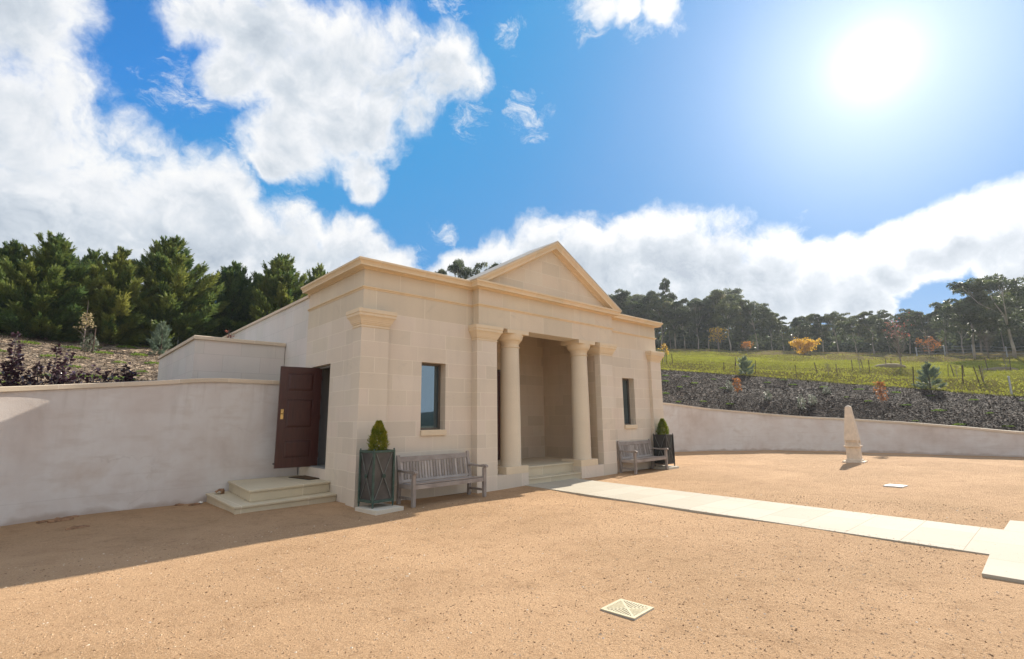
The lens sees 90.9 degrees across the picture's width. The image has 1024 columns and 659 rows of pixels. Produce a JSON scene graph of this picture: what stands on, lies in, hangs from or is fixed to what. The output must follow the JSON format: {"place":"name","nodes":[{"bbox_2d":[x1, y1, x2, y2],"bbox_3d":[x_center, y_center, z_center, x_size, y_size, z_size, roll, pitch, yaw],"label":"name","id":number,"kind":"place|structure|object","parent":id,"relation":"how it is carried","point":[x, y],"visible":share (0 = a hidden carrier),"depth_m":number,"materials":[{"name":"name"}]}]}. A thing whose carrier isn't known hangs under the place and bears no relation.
{"place":"outdoors","nodes":[
{"label":"outdoors","id":0,"kind":"place"},
{"bbox_2d":[0,332,173,384],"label":"mulch bank","id":1,"kind":"structure","parent":0,"point":[86,361],"depth_m":18.09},
{"bbox_2d":[0,331,24,386],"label":"purple shrub","id":2,"kind":"object","parent":1,"relation":"on","point":[14,374],"visible":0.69,"depth_m":10.26,"materials":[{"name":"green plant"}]},
{"bbox_2d":[0,239,48,333],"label":"cypress tree","id":3,"kind":"object","parent":1,"relation":"on","point":[11,251],"visible":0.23,"depth_m":20.43,"materials":[{"name":"green plant"}]},
{"bbox_2d":[20,343,76,385],"bbox_3d":[-9.776,0.949,10.636,0.932,1.345,0.432,9,-14,-42],"label":"purple shrub","id":4,"kind":"object","parent":1,"relation":"on","point":[36,369],"visible":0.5,"depth_m":10.66,"materials":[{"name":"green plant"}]},
{"bbox_2d":[0,230,105,341],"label":"cypress tree","id":5,"kind":"object","parent":1,"relation":"on","point":[53,262],"visible":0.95,"depth_m":20.43,"materials":[{"name":"green plant"}]},
{"bbox_2d":[72,300,94,345],"bbox_3d":[-16.589,-0.073,19.584,0.678,2.196,0.551,1,-10,-9],"label":"flowering sapling","id":6,"kind":"object","parent":1,"relation":"on","point":[83,320],"visible":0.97,"depth_m":19.59,"materials":[{"name":"plant"}]},
{"bbox_2d":[0,332,174,386],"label":"mulch chips","id":7,"kind":"object","parent":1,"relation":"on","point":[84,352],"visible":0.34,"depth_m":18.23,"materials":[{"name":"beige wood"}]},
{"bbox_2d":[80,334,98,352],"bbox_3d":[-16.321,0.616,19.464,0.599,0.910,0.435,9,-14,-42],"label":"pale shrub","id":8,"kind":"object","parent":1,"relation":"on","point":[87,347],"visible":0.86,"depth_m":19.42,"materials":[{"name":"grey plant"}]},
{"bbox_2d":[53,364,134,383],"bbox_3d":[-10.524,1.306,12.667,1.674,0.841,0.484,9,-14,-42],"label":"purple shrub","id":9,"kind":"object","parent":1,"relation":"on","point":[104,377],"visible":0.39,"depth_m":12.74,"materials":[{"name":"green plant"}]},
{"bbox_2d":[75,246,167,345],"bbox_3d":[-18.148,-1.473,23.051,3.879,4.985,3.869,-4,-11,18],"label":"cypress tree","id":10,"kind":"object","parent":1,"relation":"on","point":[119,284],"visible":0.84,"depth_m":22.38,"materials":[{"name":"green plant"}]},
{"bbox_2d":[119,362,137,381],"bbox_3d":[-10.070,1.283,13.204,0.421,0.864,0.315,9,-14,-42],"label":"purple shrub","id":11,"kind":"object","parent":1,"relation":"on","point":[126,370],"visible":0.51,"depth_m":13.17,"materials":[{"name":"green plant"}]},
{"bbox_2d":[146,321,171,354],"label":"blue conifer","id":12,"kind":"object","parent":1,"relation":"on","point":[161,331],"visible":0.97,"depth_m":21.70,"materials":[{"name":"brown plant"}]},
{"bbox_2d":[157,335,285,380],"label":"retaining block","id":13,"kind":"structure","parent":1,"relation":"on","point":[196,356],"depth_m":12.75,"materials":[{"name":"stone"}]},
{"bbox_2d":[0,450,1023,658],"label":"gravel court","id":14,"kind":"object","parent":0,"point":[971,483],"visible":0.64,"depth_m":5.26,"materials":[{"name":"gravel"}]},
{"bbox_2d":[47,517,73,522],"bbox_3d":[-7.640,3.211,8.542,0.120,0.070,0.354,-8,-12,35],"label":"bark piece","id":15,"kind":"object","parent":14,"relation":"on","point":[57,519],"visible":1,"depth_m":8.51,"materials":[{"name":"wood"}]},
{"bbox_2d":[65,525,89,529],"bbox_3d":[-6.788,3.087,7.879,0.109,0.060,0.313,-7,-12,30],"label":"bark piece","id":16,"kind":"object","parent":14,"relation":"on","point":[76,527],"visible":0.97,"depth_m":7.84,"materials":[{"name":"wood"}]},
{"bbox_2d":[206,475,336,513],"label":"stone steps","id":17,"kind":"structure","parent":14,"relation":"on","point":[251,495],"depth_m":9.81,"materials":[{"name":"stone"}]},
{"bbox_2d":[288,475,319,479],"bbox_3d":[-4.508,3.285,11.203,0.860,0.020,0.500,-8,-13,37],"label":"doormat","id":18,"kind":"object","parent":17,"relation":"on","point":[305,477],"visible":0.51,"depth_m":11.06,"materials":[{"name":"fabric"}]},
{"bbox_2d":[355,503,403,514],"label":"plinth slab","id":19,"kind":"structure","parent":14,"relation":"on","point":[381,508],"depth_m":9.08,"materials":[{"name":"stone"}]},
{"bbox_2d":[357,448,394,508],"bbox_3d":[-2.532,2.751,9.419,0.498,1.043,0.498,-9,-13,40],"label":"planter","id":20,"kind":"object","parent":19,"relation":"on","point":[376,477],"visible":0.91,"depth_m":9.29,"materials":[{"name":"grey metal"}]},
{"bbox_2d":[367,420,389,450],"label":"clipped conifer","id":21,"kind":"object","parent":20,"relation":"in","point":[378,433],"visible":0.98,"depth_m":9.48,"materials":[{"name":"green plant"}]},
{"bbox_2d":[396,451,487,507],"bbox_3d":[-1.406,3.025,10.350,0.677,0.930,1.868,-11,-14,44],"label":"garden bench","id":22,"kind":"object","parent":14,"relation":"on","point":[414,476],"visible":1,"depth_m":10.39,"materials":[{"name":"grey wood"}]},
{"bbox_2d":[223,241,664,507],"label":"pavilion","id":23,"kind":"structure","parent":14,"relation":"on","point":[539,365],"depth_m":12.04,"materials":[{"name":"stone"}]},
{"bbox_2d":[272,366,322,468],"bbox_3d":[-4.856,1.976,11.455,0.957,2.240,0.176,7,-13,-37],"label":"side door","id":24,"kind":"structure","parent":23,"relation":"in","point":[298,414],"depth_m":11.43,"materials":[{"name":"brown wood"}]},
{"bbox_2d":[420,363,446,435],"bbox_3d":[-1.807,1.541,11.212,0.660,1.593,0.315,9,-14,-42],"label":"window","id":25,"kind":"structure","parent":23,"relation":"in","point":[431,373],"depth_m":11.33,"materials":[{"name":"blue glass"}]},
{"bbox_2d":[497,370,499,458],"bbox_3d":[-0.550,2.562,15.220,1.050,2.700,0.120,9,-14,-42],"label":"entrance door","id":26,"kind":"structure","parent":23,"relation":"in","point":[498,371],"depth_m":15.35,"materials":[{"name":"brown metal"}]},
{"bbox_2d":[622,379,637,428],"bbox_3d":[3.670,2.363,16.157,0.660,1.593,0.315,9,-14,-42],"label":"window","id":27,"kind":"structure","parent":23,"relation":"in","point":[625,382],"depth_m":16.34,"materials":[{"name":"glass"}]},
{"bbox_2d":[0,490,1023,658],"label":"gravel grit","id":28,"kind":"object","parent":14,"relation":"on","point":[600,634],"visible":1,"depth_m":4.75,"materials":[{"name":"gravel"}]},
{"bbox_2d":[600,599,654,620],"bbox_3d":[0.981,2.399,4.279,0.330,0.064,0.330,-10,-14,43],"label":"drain grate","id":29,"kind":"object","parent":14,"relation":"on","point":[631,612],"visible":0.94,"depth_m":4.26,"materials":[{"name":"beige stone"}]},
{"bbox_2d":[617,439,668,473],"bbox_3d":[4.074,3.894,15.562,1.868,0.930,0.678,9,-14,-44],"label":"garden bench","id":30,"kind":"object","parent":14,"relation":"on","point":[640,454],"visible":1,"depth_m":15.60,"materials":[{"name":"grey wood"}]},
{"bbox_2d":[654,465,678,469],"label":"plinth slab","id":31,"kind":"structure","parent":14,"relation":"on","point":[663,467],"depth_m":16.19,"materials":[{"name":"stone"}]},
{"bbox_2d":[653,433,674,465],"bbox_3d":[4.959,3.919,16.431,0.498,1.043,0.498,9,-14,-42],"label":"planter","id":32,"kind":"object","parent":31,"relation":"on","point":[663,441],"visible":0.81,"depth_m":16.32,"materials":[{"name":"metal"}]},
{"bbox_2d":[656,418,669,434],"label":"clipped conifer","id":33,"kind":"object","parent":32,"relation":"in","point":[663,428],"visible":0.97,"depth_m":16.47,"materials":[{"name":"green plant"}]},
{"bbox_2d":[842,405,867,462],"bbox_3d":[11.937,3.700,17.710,0.644,2.081,0.644,-10,-14,44],"label":"obelisk","id":34,"kind":"object","parent":14,"relation":"on","point":[852,445],"visible":0.98,"depth_m":17.56,"materials":[{"name":"beige stone"}]},
{"bbox_2d":[883,484,907,487],"bbox_3d":[8.724,3.566,11.457,0.400,0.048,0.360,7,-13,-36],"label":"cover plate","id":35,"kind":"object","parent":14,"relation":"on","point":[895,485],"visible":0.78,"depth_m":11.41,"materials":[{"name":"white stone"}]},
{"bbox_2d":[0,0,1023,329],"label":"sky","id":36,"kind":"structure","parent":0,"point":[802,157],"materials":[{"name":"blue"}]},
{"bbox_2d":[3,329,1023,396],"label":"grass slope","id":37,"kind":"structure","parent":0,"point":[1000,354],"depth_m":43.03,"materials":[{"name":"green plant"}]},
{"bbox_2d":[76,247,105,339],"bbox_3d":[-19.897,-1.557,23.673,3.057,4.938,3.164,-5,-11,25],"label":"cypress tree","id":38,"kind":"object","parent":37,"relation":"on","point":[92,256],"visible":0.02,"depth_m":23.91,"materials":[{"name":"green plant"}]},
{"bbox_2d":[106,235,228,346],"bbox_3d":[-16.810,-1.744,25.148,5.298,6.138,5.623,-3,-10,10],"label":"cypress tree","id":39,"kind":"object","parent":37,"relation":"on","point":[178,302],"visible":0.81,"depth_m":24.34,"materials":[{"name":"green plant"}]},
{"bbox_2d":[200,260,264,336],"bbox_3d":[-15.431,-1.289,28.031,4.142,5.417,4.287,0,-10,-4],"label":"cypress tree","id":40,"kind":"object","parent":37,"relation":"on","point":[237,295],"visible":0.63,"depth_m":27.45,"materials":[{"name":"green plant"}]},
{"bbox_2d":[227,253,307,330],"bbox_3d":[-13.281,-1.349,29.511,5.294,6.412,5.619,3,-11,-19],"label":"cypress tree","id":41,"kind":"object","parent":37,"relation":"on","point":[280,283],"visible":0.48,"depth_m":28.43,"materials":[{"name":"green plant"}]},
{"bbox_2d":[299,262,327,293],"bbox_3d":[-12.386,-1.148,31.244,4.382,6.275,4.244,1,-10,-9],"label":"cypress tree","id":42,"kind":"object","parent":37,"relation":"on","point":[318,272],"visible":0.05,"depth_m":31.45,"materials":[{"name":"green plant"}]},
{"bbox_2d":[447,259,473,278],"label":"gum tree","id":43,"kind":"object","parent":37,"relation":"on","point":[455,267],"visible":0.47,"depth_m":62.99,"materials":[{"name":"green plant"}]},
{"bbox_2d":[472,262,487,274],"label":"gum tree","id":44,"kind":"object","parent":37,"relation":"on","point":[477,271],"visible":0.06,"depth_m":63.61,"materials":[{"name":"green plant"}]},
{"bbox_2d":[608,294,627,314],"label":"gum tree","id":45,"kind":"object","parent":37,"relation":"on","point":[617,301],"visible":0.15,"depth_m":79.15,"materials":[{"name":"green plant"}]},
{"bbox_2d":[612,289,645,318],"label":"gum tree","id":46,"kind":"object","parent":37,"relation":"on","point":[623,295],"visible":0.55,"depth_m":79.39,"materials":[{"name":"green plant"}]},
{"bbox_2d":[623,294,644,302],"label":"gum tree","id":47,"kind":"object","parent":37,"relation":"on","point":[636,298],"visible":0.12,"depth_m":109.13,"materials":[{"name":"green plant"}]},
{"bbox_2d":[622,301,653,319],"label":"gum tree","id":48,"kind":"object","parent":37,"relation":"on","point":[639,312],"visible":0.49,"depth_m":78.38,"materials":[{"name":"green plant"}]},
{"bbox_2d":[636,290,664,332],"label":"gum tree","id":49,"kind":"object","parent":37,"relation":"on","point":[646,299],"visible":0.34,"depth_m":82.75,"materials":[{"name":"green plant"}]},
{"bbox_2d":[642,298,678,347],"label":"gum tree","id":50,"kind":"object","parent":37,"relation":"on","point":[659,308],"visible":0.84,"depth_m":78.46,"materials":[{"name":"green plant"}]},
{"bbox_2d":[659,277,677,348],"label":"gum tree","id":51,"kind":"object","parent":37,"relation":"on","point":[665,285],"visible":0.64,"depth_m":81.83,"materials":[{"name":"green plant"}]},
{"bbox_2d":[655,297,688,348],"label":"gum tree","id":52,"kind":"object","parent":37,"relation":"on","point":[675,305],"visible":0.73,"depth_m":78.38,"materials":[{"name":"green plant"}]},
{"bbox_2d":[671,305,700,348],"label":"gum tree","id":53,"kind":"object","parent":37,"relation":"on","point":[689,321],"visible":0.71,"depth_m":77.57,"materials":[{"name":"green plant"}]},
{"bbox_2d":[677,299,713,348],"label":"gum tree","id":54,"kind":"object","parent":37,"relation":"on","point":[700,303],"visible":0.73,"depth_m":77.35,"materials":[{"name":"green plant"}]},
{"bbox_2d":[686,297,707,337],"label":"gum tree","id":55,"kind":"object","parent":37,"relation":"on","point":[692,308],"visible":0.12,"depth_m":92.73,"materials":[{"name":"green plant"}]},
{"bbox_2d":[696,298,717,348],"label":"gum tree","id":56,"kind":"object","parent":37,"relation":"on","point":[707,323],"visible":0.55,"depth_m":78.32,"materials":[{"name":"green plant"}]},
{"bbox_2d":[703,289,729,348],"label":"gum tree","id":57,"kind":"object","parent":37,"relation":"on","point":[717,295],"visible":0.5,"depth_m":78.87,"materials":[{"name":"green plant"}]},
{"bbox_2d":[708,328,728,351],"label":"autumn tree","id":58,"kind":"object","parent":37,"relation":"on","point":[715,331],"visible":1,"depth_m":67.25,"materials":[{"name":"yellow plant"}]},
{"bbox_2d":[699,294,742,321],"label":"gum tree","id":59,"kind":"object","parent":37,"relation":"on","point":[736,297],"visible":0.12,"depth_m":87.01,"materials":[{"name":"green plant"}]},
{"bbox_2d":[710,288,743,328],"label":"gum tree","id":60,"kind":"object","parent":37,"relation":"on","point":[735,291],"visible":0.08,"depth_m":104.69,"materials":[{"name":"green plant"}]},
{"bbox_2d":[712,294,745,350],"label":"gum tree","id":61,"kind":"object","parent":37,"relation":"on","point":[723,306],"visible":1,"depth_m":74.00,"materials":[{"name":"green plant"}]},
{"bbox_2d":[728,299,758,350],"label":"gum tree","id":62,"kind":"object","parent":37,"relation":"on","point":[748,327],"visible":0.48,"depth_m":76.01,"materials":[{"name":"green plant"}]},
{"bbox_2d":[737,355,754,373],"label":"blue conifer","id":63,"kind":"object","parent":37,"relation":"on","point":[743,362],"visible":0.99,"depth_m":32.29,"materials":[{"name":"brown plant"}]},
{"bbox_2d":[740,341,753,353],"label":"autumn tree","id":64,"kind":"object","parent":37,"relation":"on","point":[747,344],"visible":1,"depth_m":62.90,"materials":[{"name":"orange plant"}]},
{"bbox_2d":[735,301,775,349],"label":"gum tree","id":65,"kind":"object","parent":37,"relation":"on","point":[746,308],"visible":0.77,"depth_m":75.19,"materials":[{"name":"green plant"}]},
{"bbox_2d":[747,303,779,349],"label":"gum tree","id":66,"kind":"object","parent":37,"relation":"on","point":[775,315],"visible":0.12,"depth_m":81.95,"materials":[{"name":"green plant"}]},
{"bbox_2d":[758,311,782,349],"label":"gum tree","id":67,"kind":"object","parent":37,"relation":"on","point":[770,314],"visible":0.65,"depth_m":75.97,"materials":[{"name":"green plant"}]},
{"bbox_2d":[770,316,787,341],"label":"gum tree","id":68,"kind":"object","parent":37,"relation":"on","point":[782,318],"visible":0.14,"depth_m":82.93,"materials":[{"name":"green plant"}]},
{"bbox_2d":[772,321,789,350],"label":"gum tree","id":69,"kind":"object","parent":37,"relation":"on","point":[784,328],"visible":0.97,"depth_m":73.80,"materials":[{"name":"green plant"}]},
{"bbox_2d":[788,317,808,348],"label":"gum tree","id":70,"kind":"object","parent":37,"relation":"on","point":[795,322],"visible":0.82,"depth_m":71.55,"materials":[{"name":"green plant"}]},
{"bbox_2d":[792,313,813,333],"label":"gum tree","id":71,"kind":"object","parent":37,"relation":"on","point":[802,318],"visible":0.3,"depth_m":79.81,"materials":[{"name":"green plant"}]},
{"bbox_2d":[788,337,820,353],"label":"autumn tree","id":72,"kind":"object","parent":37,"relation":"on","point":[808,344],"visible":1,"depth_m":61.41,"materials":[{"name":"yellow plant"}]},
{"bbox_2d":[798,321,821,351],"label":"gum tree","id":73,"kind":"object","parent":37,"relation":"on","point":[809,329],"visible":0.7,"depth_m":71.83,"materials":[{"name":"green plant"}]},
{"bbox_2d":[805,313,833,351],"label":"gum tree","id":74,"kind":"object","parent":37,"relation":"on","point":[816,324],"visible":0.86,"depth_m":71.04,"materials":[{"name":"green plant"}]},
{"bbox_2d":[817,311,853,351],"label":"gum tree","id":75,"kind":"object","parent":37,"relation":"on","point":[831,317],"visible":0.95,"depth_m":69.86,"materials":[{"name":"green plant"}]},
{"bbox_2d":[655,323,1023,353],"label":"undergrowth","id":76,"kind":"object","parent":37,"relation":"on","point":[764,342],"visible":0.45,"depth_m":73.91,"materials":[{"name":"green plant"}]},
{"bbox_2d":[661,370,1023,430],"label":"mulch bank","id":77,"kind":"structure","parent":37,"relation":"on","point":[789,388],"depth_m":25.39,"materials":[{"name":"grey wood"}]},
{"bbox_2d":[733,377,741,397],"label":"autumn tree","id":78,"kind":"object","parent":77,"relation":"on","point":[737,382],"visible":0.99,"depth_m":27.06,"materials":[{"name":"orange plant"}]},
{"bbox_2d":[797,394,806,409],"bbox_3d":[14.532,3.716,25.302,0.553,0.957,0.429,9,-14,-42],"label":"shrub","id":79,"kind":"object","parent":77,"relation":"on","point":[802,401],"visible":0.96,"depth_m":25.29,"materials":[{"name":"grey plant"}]},
{"bbox_2d":[808,394,817,405],"bbox_3d":[15.266,3.646,25.600,0.558,0.739,0.403,9,-14,-42],"label":"shrub","id":80,"kind":"object","parent":77,"relation":"on","point":[811,399],"visible":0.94,"depth_m":25.53,"materials":[{"name":"grey plant"}]},
{"bbox_2d":[661,369,1023,431],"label":"mulch chips","id":81,"kind":"object","parent":77,"relation":"on","point":[1004,407],"visible":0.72,"depth_m":25.32,"materials":[{"name":"grey wood"}]},
{"bbox_2d":[873,378,888,410],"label":"autumn tree","id":82,"kind":"object","parent":77,"relation":"on","point":[880,388],"visible":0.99,"depth_m":23.58,"materials":[{"name":"orange plant"}]},
{"bbox_2d":[833,312,857,336],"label":"gum tree","id":83,"kind":"object","parent":37,"relation":"on","point":[849,318],"visible":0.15,"depth_m":82.08,"materials":[{"name":"green plant"}]},
{"bbox_2d":[842,320,865,352],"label":"gum tree","id":84,"kind":"object","parent":37,"relation":"on","point":[850,323],"visible":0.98,"depth_m":68.61,"materials":[{"name":"green plant"}]},
{"bbox_2d":[852,311,886,353],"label":"gum tree","id":85,"kind":"object","parent":37,"relation":"on","point":[871,321],"visible":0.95,"depth_m":67.99,"materials":[{"name":"green plant"}]},
{"bbox_2d":[865,309,893,337],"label":"gum tree","id":86,"kind":"object","parent":37,"relation":"on","point":[881,315],"visible":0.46,"depth_m":76.72,"materials":[{"name":"green plant"}]},
{"bbox_2d":[875,322,896,350],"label":"gum tree","id":87,"kind":"object","parent":37,"relation":"on","point":[886,334],"visible":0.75,"depth_m":68.03,"materials":[{"name":"green plant"}]},
{"bbox_2d":[875,363,905,367],"bbox_3d":[30.226,2.982,40.530,2.500,0.480,2.462,9,-14,-42],"label":"earth mound","id":88,"kind":"object","parent":37,"relation":"on","point":[894,365],"visible":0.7,"depth_m":39.64,"materials":[{"name":"soil"}]},
{"bbox_2d":[882,312,909,363],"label":"autumn tree","id":89,"kind":"object","parent":88,"relation":"on","point":[897,340],"visible":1,"depth_m":40.70,"materials":[{"name":"pink plant"}]},
{"bbox_2d":[886,308,923,353],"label":"gum tree","id":90,"kind":"object","parent":37,"relation":"on","point":[910,327],"visible":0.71,"depth_m":67.34,"materials":[{"name":"green plant"}]},
{"bbox_2d":[905,311,941,354],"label":"gum tree","id":91,"kind":"object","parent":37,"relation":"on","point":[920,324],"visible":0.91,"depth_m":63.36,"materials":[{"name":"green plant"}]},
{"bbox_2d":[912,336,940,355],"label":"autumn tree","id":92,"kind":"object","parent":37,"relation":"on","point":[932,347],"visible":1,"depth_m":54.10,"materials":[{"name":"orange plant"}]},
{"bbox_2d":[910,361,947,388],"bbox_3d":[22.314,2.687,26.977,1.331,2.112,1.479,-3,-10,14],"label":"blue conifer","id":93,"kind":"object","parent":37,"relation":"on","point":[927,371],"visible":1,"depth_m":26.79,"materials":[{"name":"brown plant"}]},
{"bbox_2d":[919,302,958,353],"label":"gum tree","id":94,"kind":"object","parent":37,"relation":"on","point":[937,305],"visible":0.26,"depth_m":64.69,"materials":[{"name":"green plant"}]},
{"bbox_2d":[939,311,978,353],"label":"gum tree","id":95,"kind":"object","parent":37,"relation":"on","point":[947,327],"visible":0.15,"depth_m":61.38,"materials":[{"name":"green plant"}]},
{"bbox_2d":[915,345,1023,356],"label":"wire fence","id":96,"kind":"object","parent":37,"relation":"on","point":[1005,347],"visible":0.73,"depth_m":55.34,"materials":[{"name":"metal"}]},
{"bbox_2d":[931,291,1008,358],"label":"gum tree","id":97,"kind":"object","parent":37,"relation":"on","point":[949,309],"visible":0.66,"depth_m":51.91,"materials":[{"name":"green plant"}]},
{"bbox_2d":[961,298,997,351],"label":"gum tree","id":98,"kind":"object","parent":37,"relation":"on","point":[967,336],"visible":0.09,"depth_m":62.13,"materials":[{"name":"green plant"}]},
{"bbox_2d":[970,326,995,358],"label":"autumn tree","id":99,"kind":"object","parent":37,"relation":"on","point":[987,344],"visible":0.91,"depth_m":51.16,"materials":[{"name":"plant"}]},
{"bbox_2d":[946,273,1023,357],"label":"gum tree","id":100,"kind":"object","parent":37,"relation":"on","point":[976,286],"visible":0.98,"depth_m":50.29,"materials":[{"name":"green plant"}]},
{"bbox_2d":[982,297,1016,351],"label":"gum tree","id":101,"kind":"object","parent":37,"relation":"on","point":[994,337],"visible":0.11,"depth_m":60.32,"materials":[{"name":"green plant"}]},
{"bbox_2d":[985,367,1018,370],"bbox_3d":[36.811,3.086,38.146,2.500,0.480,2.462,9,-14,-42],"label":"earth mound","id":102,"kind":"object","parent":37,"relation":"on","point":[999,368],"visible":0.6,"depth_m":37.39,"materials":[{"name":"soil"}]},
{"bbox_2d":[995,292,1023,332],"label":"gum tree","id":103,"kind":"object","parent":37,"relation":"on","point":[1012,307],"visible":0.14,"depth_m":58.12,"materials":[{"name":"green plant"}]},
{"bbox_2d":[525,478,1023,583],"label":"path","id":104,"kind":"structure","parent":0,"point":[1003,549],"depth_m":7.63,"materials":[{"name":"stone"}]},
{"label":"ground","id":105,"kind":"structure","parent":0,"visible":0},
{"bbox_2d":[0,378,297,525],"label":"garden wall","id":106,"kind":"structure","parent":105,"relation":"on","point":[77,449],"depth_m":9.72,"materials":[{"name":"paint"}]},
{"bbox_2d":[663,403,1023,456],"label":"garden wall","id":107,"kind":"structure","parent":105,"relation":"on","point":[692,428],"depth_m":23.73,"materials":[{"name":"paint"}]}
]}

